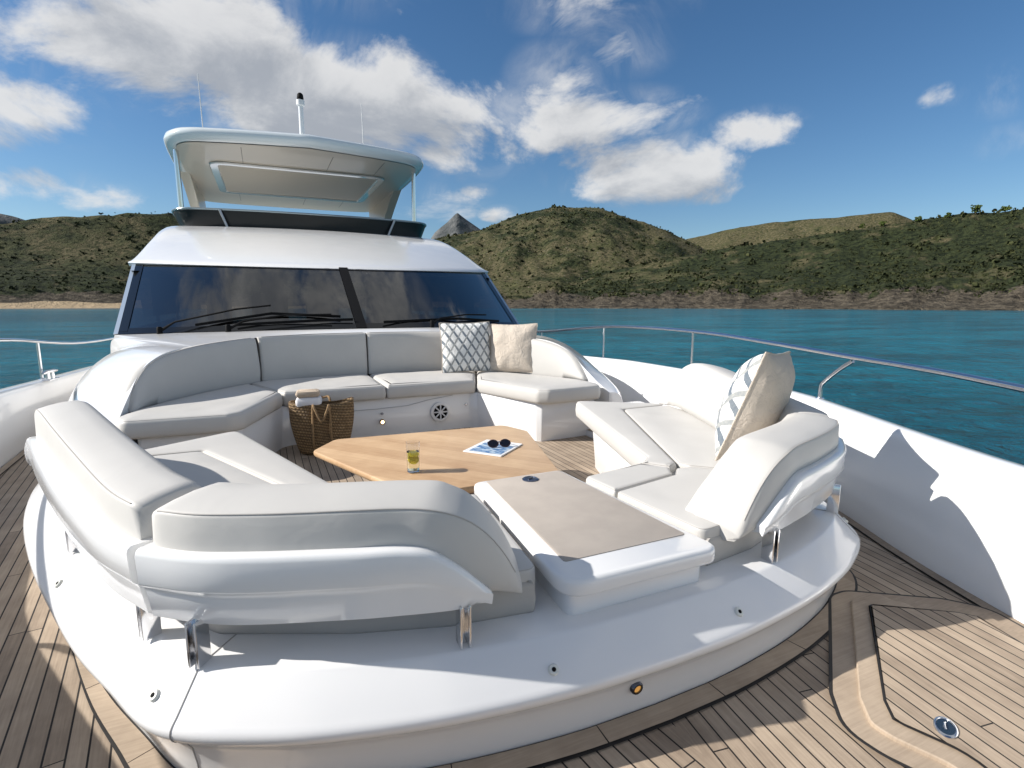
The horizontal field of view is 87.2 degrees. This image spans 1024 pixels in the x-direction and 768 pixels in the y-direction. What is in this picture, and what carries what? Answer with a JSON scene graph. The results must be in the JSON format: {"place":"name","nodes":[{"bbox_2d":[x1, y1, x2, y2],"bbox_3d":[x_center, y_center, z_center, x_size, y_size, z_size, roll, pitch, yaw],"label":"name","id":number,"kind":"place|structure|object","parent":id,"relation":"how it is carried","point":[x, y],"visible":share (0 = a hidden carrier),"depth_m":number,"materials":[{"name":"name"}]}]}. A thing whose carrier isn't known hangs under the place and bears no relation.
{"place":"outdoors","nodes":[
{"label":"outdoors","id":0,"kind":"place"},
{"bbox_2d":[0,214,23,223],"bbox_3d":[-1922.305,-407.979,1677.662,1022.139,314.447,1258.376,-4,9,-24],"label":"mountain","id":1,"kind":"structure","parent":0,"point":[5,219],"depth_m":1845.70,"materials":[{"name":"grey stone"}]},
{"bbox_2d":[276,427,599,494],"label":"cockpit floor","id":2,"kind":"structure","parent":0,"point":[573,457],"depth_m":4.35,"materials":[{"name":"brown wood"}]},
{"bbox_2d":[288,395,353,454],"bbox_3d":[-1.609,0.341,4.578,0.481,0.480,0.353,2,9,13],"label":"straw bag","id":3,"kind":"object","parent":2,"relation":"on","point":[315,427],"visible":0.82,"depth_m":4.46,"materials":[{"name":"wicker"}]},
{"bbox_2d":[295,389,321,406],"bbox_3d":[-1.702,0.120,4.502,0.203,0.142,0.160,-2,9,-14],"label":"folded towel","id":4,"kind":"object","parent":3,"relation":"in","point":[305,397],"visible":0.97,"depth_m":4.43,"materials":[{"name":"white fabric"}]},
{"bbox_2d":[114,331,600,452],"bbox_3d":[-1.221,0.025,5.130,4.023,0.947,1.964,-4,9,-24],"label":"aft sofa","id":5,"kind":"object","parent":2,"relation":"on","point":[407,385],"visible":0.9,"depth_m":5.08,"materials":[{"name":"white leather"}]},
{"bbox_2d":[439,321,490,372],"bbox_3d":[-0.505,-0.404,5.914,0.564,0.564,0.206,-3,-5,-14],"label":"scatter cushion","id":6,"kind":"object","parent":5,"relation":"on","point":[465,347],"visible":1,"depth_m":5.84,"materials":[{"name":"fabric"}]},
{"bbox_2d":[490,323,537,372],"bbox_3d":[0.005,-0.393,5.903,0.550,0.550,0.202,1,-5,18],"label":"scatter cushion","id":7,"kind":"object","parent":5,"relation":"on","point":[510,348],"visible":0.95,"depth_m":5.83,"materials":[{"name":"beige fabric"}]},
{"bbox_2d":[314,426,558,492],"bbox_3d":[-0.413,0.596,3.289,1.430,0.358,1.257,-4,9,-24],"label":"cocktail table","id":8,"kind":"object","parent":2,"relation":"on","point":[444,457],"visible":0.59,"depth_m":3.17,"materials":[{"name":"brown wood"}]},
{"bbox_2d":[406,440,419,472],"bbox_3d":[-0.531,0.390,2.888,0.075,0.166,0.075,-4,9,-24],"label":"drinking glass","id":9,"kind":"object","parent":8,"relation":"on","point":[413,454],"visible":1,"depth_m":2.86,"materials":[{"name":"clear glass"}]},
{"bbox_2d":[463,439,521,456],"bbox_3d":[-0.116,0.398,3.365,0.260,0.010,0.310,4,9,25],"label":"magazine","id":10,"kind":"object","parent":8,"relation":"on","point":[484,448],"visible":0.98,"depth_m":3.30,"materials":[{"name":"white paper"}]},
{"bbox_2d":[487,439,510,447],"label":"sunglasses","id":11,"kind":"object","parent":10,"relation":"on","point":[492,443],"visible":1,"depth_m":3.35,"materials":[{"name":"black plastic"}]},
{"bbox_2d":[586,430,592,437],"bbox_3d":[-0.579,0.672,3.809,3.520,0.056,3.650,-4,9,-24],"label":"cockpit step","id":12,"kind":"object","parent":2,"relation":"on","point":[589,433],"depth_m":5.12,"materials":[{"name":"white"}]},
{"bbox_2d":[474,471,714,614],"bbox_3d":[0.220,0.710,2.055,0.569,0.500,0.920,-4,9,-24],"label":"step console","id":13,"kind":"object","parent":2,"relation":"on","point":[584,547],"visible":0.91,"depth_m":1.75,"materials":[{"name":"white"}]},
{"bbox_2d":[431,213,479,238],"bbox_3d":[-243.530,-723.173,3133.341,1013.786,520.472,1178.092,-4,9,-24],"label":"mountain","id":14,"kind":"structure","parent":0,"point":[457,223],"depth_m":3058.64,"materials":[{"name":"grey stone"}]},
{"bbox_2d":[0,371,974,767],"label":"deck","id":15,"kind":"structure","parent":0,"point":[784,717],"depth_m":1.60,"materials":[{"name":"brown wood"}]},
{"bbox_2d":[0,450,23,473],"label":"deck edge plank","id":16,"kind":"object","parent":15,"relation":"on","point":[11,462],"visible":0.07,"depth_m":4.07,"materials":[{"name":"brown wood"}]},
{"bbox_2d":[0,454,24,475],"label":"deck edge caulking","id":17,"kind":"object","parent":15,"relation":"on","point":[12,464],"visible":0.12,"depth_m":4.03,"materials":[{"name":"black rubber"}]},
{"bbox_2d":[0,366,91,467],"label":"bulwark","id":18,"kind":"object","parent":15,"relation":"attached to","point":[20,404],"visible":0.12,"depth_m":4.59,"materials":[{"name":"white plastic"}]},
{"bbox_2d":[41,369,59,380],"bbox_3d":[-4.468,-0.090,5.203,0.070,0.097,0.282,-3,9,-18],"label":"mooring cleat","id":19,"kind":"object","parent":18,"relation":"on","point":[49,375],"visible":1,"depth_m":5.16,"materials":[{"name":"silver metal"}]},
{"bbox_2d":[0,337,113,379],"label":"guard rail","id":20,"kind":"object","parent":18,"relation":"on","point":[37,342],"visible":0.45,"depth_m":5.20,"materials":[{"name":"silver metal"}]},
{"bbox_2d":[86,683,153,762],"bbox_3d":[-1.158,0.971,1.559,0.420,0.001,0.063,6,11,36],"label":"deck margin plank","id":21,"kind":"object","parent":15,"relation":"on","point":[131,741],"visible":0.96,"depth_m":1.53,"materials":[{"name":"brown wood"}]},
{"bbox_2d":[68,226,622,443],"bbox_3d":[-4.334,-1.889,11.717,5.240,2.772,16.810,-4,9,-24],"label":"yacht cabin","id":22,"kind":"object","parent":15,"relation":"on","point":[187,286],"visible":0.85,"depth_m":6.76,"materials":[{"name":"white plastic"}]},
{"bbox_2d":[163,127,423,220],"bbox_3d":[-5.460,-4.288,13.844,5.247,2.120,7.700,-4,9,-24],"label":"hardtop","id":23,"kind":"object","parent":22,"relation":"on","point":[267,168],"visible":0.94,"depth_m":12.08,"materials":[{"name":"white plastic"}]},
{"bbox_2d":[197,73,202,126],"bbox_3d":[-6.253,-5.530,10.842,0.080,1.350,0.076,-4,9,-24],"label":"whip aerial","id":24,"kind":"object","parent":23,"relation":"attached to","point":[200,101],"visible":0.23,"depth_m":10.81,"materials":[{"name":"grey"}]},
{"bbox_2d":[296,92,304,133],"bbox_3d":[-4.544,-5.607,11.622,0.200,1.270,0.195,-4,9,-24],"label":"light mast","id":25,"kind":"object","parent":23,"relation":"on","point":[300,102],"visible":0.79,"depth_m":11.55,"materials":[{"name":"white metal"}]},
{"bbox_2d":[361,104,363,143],"bbox_3d":[-3.362,-5.678,12.159,0.080,1.250,0.076,-4,9,-24],"label":"whip aerial","id":26,"kind":"object","parent":23,"relation":"attached to","point":[362,123],"visible":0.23,"depth_m":12.12,"materials":[{"name":"grey"}]},
{"bbox_2d":[171,207,426,237],"bbox_3d":[-4.623,-3.354,12.136,4.997,0.439,3.620,-4,9,-24],"label":"wind deflector","id":27,"kind":"object","parent":22,"relation":"on","point":[203,216],"visible":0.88,"depth_m":10.39,"materials":[{"name":"black glass"}]},
{"bbox_2d":[23,401,859,767],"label":"seating plinth","id":28,"kind":"structure","parent":15,"relation":"on","point":[547,669],"depth_m":1.44,"materials":[{"name":"white plastic"}]},
{"bbox_2d":[24,400,535,668],"bbox_3d":[-1.085,0.524,2.153,2.579,0.842,1.164,6,10,35],"label":"bow lounge","id":29,"kind":"object","parent":28,"relation":"on","point":[232,533],"visible":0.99,"depth_m":1.38,"materials":[{"name":"leather"}]},
{"bbox_2d":[575,363,845,565],"bbox_3d":[0.975,0.384,3.089,1.164,0.842,2.574,1,9,5],"label":"bow lounge","id":30,"kind":"object","parent":28,"relation":"on","point":[751,490],"visible":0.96,"depth_m":2.17,"materials":[{"name":"leather"}]},
{"bbox_2d":[715,351,794,460],"bbox_3d":[1.215,0.097,2.689,0.280,0.560,0.559,29,20,32],"label":"scatter cushion","id":31,"kind":"object","parent":30,"relation":"on","point":[757,394],"visible":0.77,"depth_m":2.50,"materials":[{"name":"fabric"}]},
{"bbox_2d":[72,570,857,767],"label":"deck margin caulking","id":32,"kind":"object","parent":15,"relation":"on","point":[542,765],"visible":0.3,"depth_m":1.57,"materials":[{"name":"black rubber"}]},
{"bbox_2d":[74,654,98,687],"bbox_3d":[-1.478,0.930,1.832,0.419,0.001,0.037,7,11,41],"label":"deck margin plank","id":33,"kind":"object","parent":32,"relation":"on","point":[88,678],"visible":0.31,"depth_m":1.74,"materials":[{"name":"brown wood"}]},
{"bbox_2d":[128,748,171,767],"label":"deck margin plank","id":34,"kind":"object","parent":32,"relation":"on","point":[152,758],"visible":1,"depth_m":1.41,"materials":[{"name":"brown wood"}]},
{"bbox_2d":[433,764,450,767],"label":"deck margin plank","id":35,"kind":"object","parent":32,"relation":"on","point":[447,766],"visible":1,"depth_m":1.40,"materials":[{"name":"brown wood"}]},
{"bbox_2d":[452,726,607,767],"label":"deck margin plank","id":36,"kind":"object","parent":32,"relation":"on","point":[556,748],"visible":1,"depth_m":1.44,"materials":[{"name":"brown wood"}]},
{"bbox_2d":[597,683,723,741],"bbox_3d":[0.447,0.966,1.590,0.422,0.001,0.070,-4,9,-24],"label":"deck margin plank","id":37,"kind":"object","parent":32,"relation":"on","point":[652,715],"visible":1,"depth_m":1.58,"materials":[{"name":"brown wood"}]},
{"bbox_2d":[709,640,804,694],"bbox_3d":[0.823,0.936,1.786,0.426,0.001,0.072,-5,10,-31],"label":"deck margin plank","id":38,"kind":"object","parent":32,"relation":"on","point":[760,666],"visible":1,"depth_m":1.77,"materials":[{"name":"brown wood"}]},
{"bbox_2d":[788,604,827,648],"bbox_3d":[1.169,0.899,2.034,0.431,0.001,0.076,-7,11,-40],"label":"deck margin plank","id":39,"kind":"object","parent":32,"relation":"on","point":[811,632],"visible":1,"depth_m":1.97,"materials":[{"name":"brown wood"}]},
{"bbox_2d":[834,571,854,592],"bbox_3d":[1.439,0.850,2.361,0.111,0.001,0.448,4,9,24],"label":"deck margin plank","id":40,"kind":"object","parent":32,"relation":"on","point":[846,581],"visible":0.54,"depth_m":2.31,"materials":[{"name":"brown wood"}]},
{"bbox_2d":[583,356,1023,623],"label":"bulwark","id":41,"kind":"object","parent":15,"relation":"on","point":[951,512],"visible":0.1,"depth_m":2.57,"materials":[{"name":"white plastic"}]},
{"bbox_2d":[537,325,1023,398],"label":"guard rail","id":42,"kind":"object","parent":41,"relation":"on","point":[980,380],"visible":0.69,"depth_m":3.80,"materials":[{"name":"silver metal"}]},
{"bbox_2d":[848,522,979,605],"bbox_3d":[-0.895,-0.407,10.734,1.216,0.001,19.819,-3,9,-20],"label":"deck edge caulking","id":43,"kind":"object","parent":15,"relation":"on","point":[915,567],"visible":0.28,"depth_m":2.46,"materials":[{"name":"black rubber"}]},
{"bbox_2d":[828,590,1023,767],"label":"foredeck margin caulking","id":44,"kind":"object","parent":15,"relation":"on","point":[837,711],"visible":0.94,"depth_m":1.80,"materials":[{"name":"black rubber"}]},
{"bbox_2d":[831,592,1023,767],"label":"foredeck margin","id":45,"kind":"object","parent":44,"relation":"on","point":[846,696],"visible":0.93,"depth_m":1.77,"materials":[{"name":"brown wood"}]},
{"bbox_2d":[851,598,1023,767],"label":"raised foredeck","id":46,"kind":"object","parent":45,"relation":"on","point":[877,713],"visible":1,"depth_m":1.67,"materials":[{"name":"brown wood"}]},
{"bbox_2d":[869,604,1023,767],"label":"foredeck inner caulking","id":47,"kind":"object","parent":46,"relation":"on","point":[891,713],"visible":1,"depth_m":1.63,"materials":[{"name":"black rubber"}]},
{"bbox_2d":[871,605,1023,767],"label":"foredeck planking","id":48,"kind":"object","parent":47,"relation":"on","point":[964,673],"visible":1,"depth_m":1.70,"materials":[{"name":"brown wood"}]},
{"bbox_2d":[933,716,958,738],"bbox_3d":[1.207,0.952,1.497,0.056,0.011,0.090,6,10,35],"label":"deck filler","id":49,"kind":"object","parent":48,"relation":"on","point":[945,727],"visible":1,"depth_m":1.49,"materials":[{"name":"silver metal"}]},
{"bbox_2d":[838,511,1023,625],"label":"deck edge plank","id":50,"kind":"object","parent":15,"relation":"on","point":[943,580],"visible":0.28,"depth_m":2.42,"materials":[{"name":"brown wood"}]},
{"bbox_2d":[0,206,1023,310],"bbox_3d":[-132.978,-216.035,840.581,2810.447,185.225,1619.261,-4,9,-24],"label":"hills","id":51,"kind":"structure","parent":0,"point":[54,237],"depth_m":468.86,"materials":[{"name":"green plant"}]},
{"bbox_2d":[0,204,1023,303],"bbox_3d":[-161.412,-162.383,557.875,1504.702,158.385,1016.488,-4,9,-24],"label":"hillside scrub","id":52,"kind":"object","parent":51,"relation":"on","point":[1006,256],"visible":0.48,"depth_m":429.72,"materials":[{"name":"green plant"}]},
{"bbox_2d":[913,216,921,220],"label":"pine tree","id":53,"kind":"object","parent":51,"relation":"on","point":[919,218],"visible":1,"depth_m":471.99,"materials":[{"name":"green plant"}]},
{"bbox_2d":[944,212,951,217],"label":"pine tree","id":54,"kind":"object","parent":51,"relation":"on","point":[949,214],"visible":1,"depth_m":460.01,"materials":[{"name":"green plant"}]},
{"bbox_2d":[970,205,982,213],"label":"pine tree","id":55,"kind":"object","parent":51,"relation":"on","point":[977,208],"visible":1,"depth_m":448.32,"materials":[{"name":"green plant"}]},
{"bbox_2d":[1000,205,1011,211],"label":"pine tree","id":56,"kind":"object","parent":51,"relation":"on","point":[1005,208],"visible":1,"depth_m":436.63,"materials":[{"name":"green plant"}]},
{"bbox_2d":[0,308,1023,464],"bbox_3d":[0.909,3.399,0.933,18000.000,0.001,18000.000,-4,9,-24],"label":"sea","id":57,"kind":"structure","parent":0,"point":[987,419],"depth_m":41.87,"materials":[{"name":"liquid"}]},
{"bbox_2d":[0,0,1023,238],"label":"sky","id":58,"kind":"structure","parent":0,"point":[688,119],"materials":[{"name":"blue"}]}
]}

